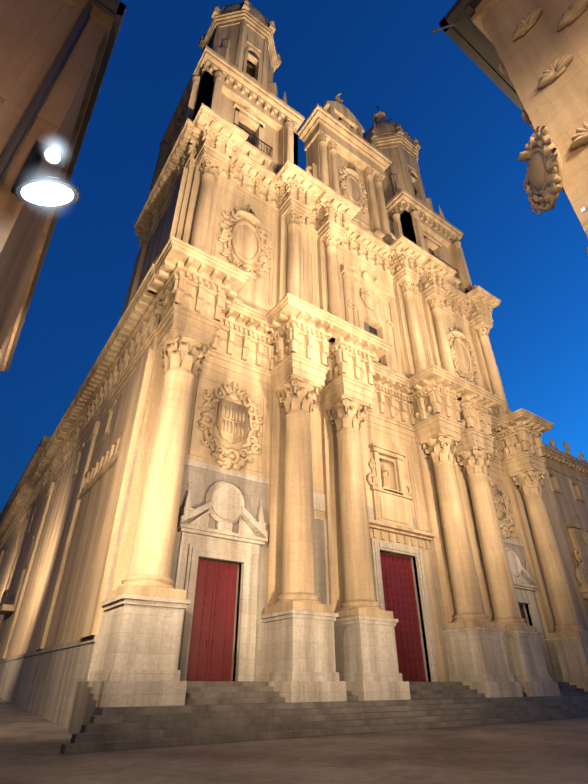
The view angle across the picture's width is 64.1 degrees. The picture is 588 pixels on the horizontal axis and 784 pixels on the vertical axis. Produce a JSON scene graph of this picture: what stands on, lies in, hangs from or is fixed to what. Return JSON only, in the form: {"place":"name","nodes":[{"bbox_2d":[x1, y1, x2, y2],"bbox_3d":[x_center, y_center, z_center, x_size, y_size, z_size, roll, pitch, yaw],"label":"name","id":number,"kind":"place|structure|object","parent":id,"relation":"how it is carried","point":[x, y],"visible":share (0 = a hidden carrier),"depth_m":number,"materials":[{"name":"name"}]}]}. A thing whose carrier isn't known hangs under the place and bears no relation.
{"place":"outdoors","nodes":[
{"label":"outdoors","id":0,"kind":"place"},
{"bbox_2d":[0,2,587,681],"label":"church facade","id":1,"kind":"structure","parent":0,"point":[54,584],"depth_m":31.27,"materials":[{"name":"beige stone"}]},
{"bbox_2d":[0,717,587,783],"bbox_3d":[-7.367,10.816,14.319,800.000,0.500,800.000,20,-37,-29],"label":"ground","id":2,"kind":"structure","parent":0,"point":[545,752],"depth_m":9.95,"materials":[{"name":"grey stone"}]},
{"bbox_2d":[0,698,71,743],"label":"pavement","id":3,"kind":"structure","parent":2,"relation":"on","point":[18,724],"depth_m":15.76,"materials":[{"name":"grey stone"}]},
{"bbox_2d":[0,0,114,371],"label":"building","id":4,"kind":"structure","parent":2,"relation":"on","point":[34,34],"depth_m":7.87,"materials":[{"name":"stone"}]},
{"bbox_2d":[11,141,80,209],"bbox_3d":[-3.181,-2.913,5.954,1.374,1.980,0.497,-14,-34,21],"label":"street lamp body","id":5,"kind":"object","parent":4,"relation":"attached to","point":[36,157],"visible":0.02,"depth_m":5.90,"materials":[{"name":"black metal"}]},
{"bbox_2d":[39,184,54,199],"bbox_3d":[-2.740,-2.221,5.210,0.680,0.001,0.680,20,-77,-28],"label":"bulb","id":6,"kind":"object","parent":5,"relation":"attached to","point":[47,191],"visible":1,"depth_m":5.21,"materials":[{"name":"white glass"}]},
{"bbox_2d":[21,148,73,205],"bbox_3d":[-2.880,-2.665,5.620,0.628,1.195,0.345,-8,-33,13],"label":"led street lamp","id":7,"kind":"object","parent":5,"relation":"attached to","point":[31,193],"visible":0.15,"depth_m":5.35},
{"bbox_2d":[48,144,60,162],"bbox_3d":[-2.994,-3.050,5.904,0.480,0.001,0.480,21,-74,-30],"label":"bulb","id":8,"kind":"object","parent":5,"relation":"attached to","point":[55,149],"visible":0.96,"depth_m":5.90,"materials":[{"name":"white glass"}]},
{"bbox_2d":[0,449,555,728],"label":"stone wall panels","id":9,"kind":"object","parent":2,"relation":"on","point":[43,683],"depth_m":21.02,"materials":[{"name":"grey stone"}]},
{"bbox_2d":[186,553,425,681],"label":"doors","id":10,"kind":"structure","parent":9,"relation":"on","point":[211,644],"depth_m":19.90,"materials":[{"name":"red wood"}]},
{"bbox_2d":[519,604,526,622],"bbox_3d":[14.437,15.783,29.731,2.150,4.400,0.200,20,-37,-29],"label":"window","id":11,"kind":"structure","parent":9,"relation":"attached to","point":[521,607],"depth_m":31.00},
{"bbox_2d":[27,0,587,632],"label":"columns and ornaments","id":12,"kind":"object","parent":2,"relation":"on","point":[229,422],"visible":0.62,"depth_m":26.71},
{"bbox_2d":[0,0,459,605],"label":"ironwork","id":13,"kind":"object","parent":12,"relation":"on","point":[2,602],"visible":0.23,"depth_m":35.95,"materials":[{"name":"black metal"}]},
{"bbox_2d":[246,62,416,194],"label":"bells","id":14,"kind":"object","parent":12,"relation":"attached to","point":[250,70],"visible":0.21,"depth_m":44.93,"materials":[{"name":"brown metal"}]},
{"bbox_2d":[238,50,434,362],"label":"dark openings","id":15,"kind":"object","parent":12,"relation":"attached to","point":[371,329],"visible":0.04,"depth_m":38.94,"materials":[{"name":"black glass"}]},
{"bbox_2d":[364,322,380,360],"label":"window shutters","id":16,"kind":"object","parent":12,"relation":"on","point":[366,326],"depth_m":34.90,"materials":[{"name":"grey stone"}]},
{"bbox_2d":[60,681,587,753],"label":"steps","id":17,"kind":"structure","parent":2,"relation":"on","point":[211,712],"depth_m":15.65,"materials":[{"name":"grey stone"}]},
{"bbox_2d":[470,0,587,236],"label":"building wall","id":18,"kind":"structure","parent":2,"relation":"on","point":[558,107],"depth_m":7.17,"materials":[{"name":"stone"}]},
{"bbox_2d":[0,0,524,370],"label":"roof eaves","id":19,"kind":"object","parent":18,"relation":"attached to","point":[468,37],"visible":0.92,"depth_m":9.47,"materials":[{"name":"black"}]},
{"bbox_2d":[431,23,587,211],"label":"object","id":20,"kind":"object","parent":18,"relation":"attached to","point":[583,208],"visible":1,"depth_m":8.86,"materials":[{"name":"metal"}]},
{"bbox_2d":[499,0,587,255],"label":"carved ornaments","id":21,"kind":"object","parent":18,"relation":"on","point":[542,183],"visible":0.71,"depth_m":6.64,"materials":[{"name":"stone"}]},
{"bbox_2d":[0,0,587,513],"label":"sky","id":22,"kind":"structure","parent":0,"point":[384,54],"materials":[{"name":"blue"}]},
{"bbox_2d":[89,458,587,706],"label":"stone base","id":23,"kind":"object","parent":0,"point":[142,655],"depth_m":19.68,"materials":[{"name":"beige stone"}]}
]}

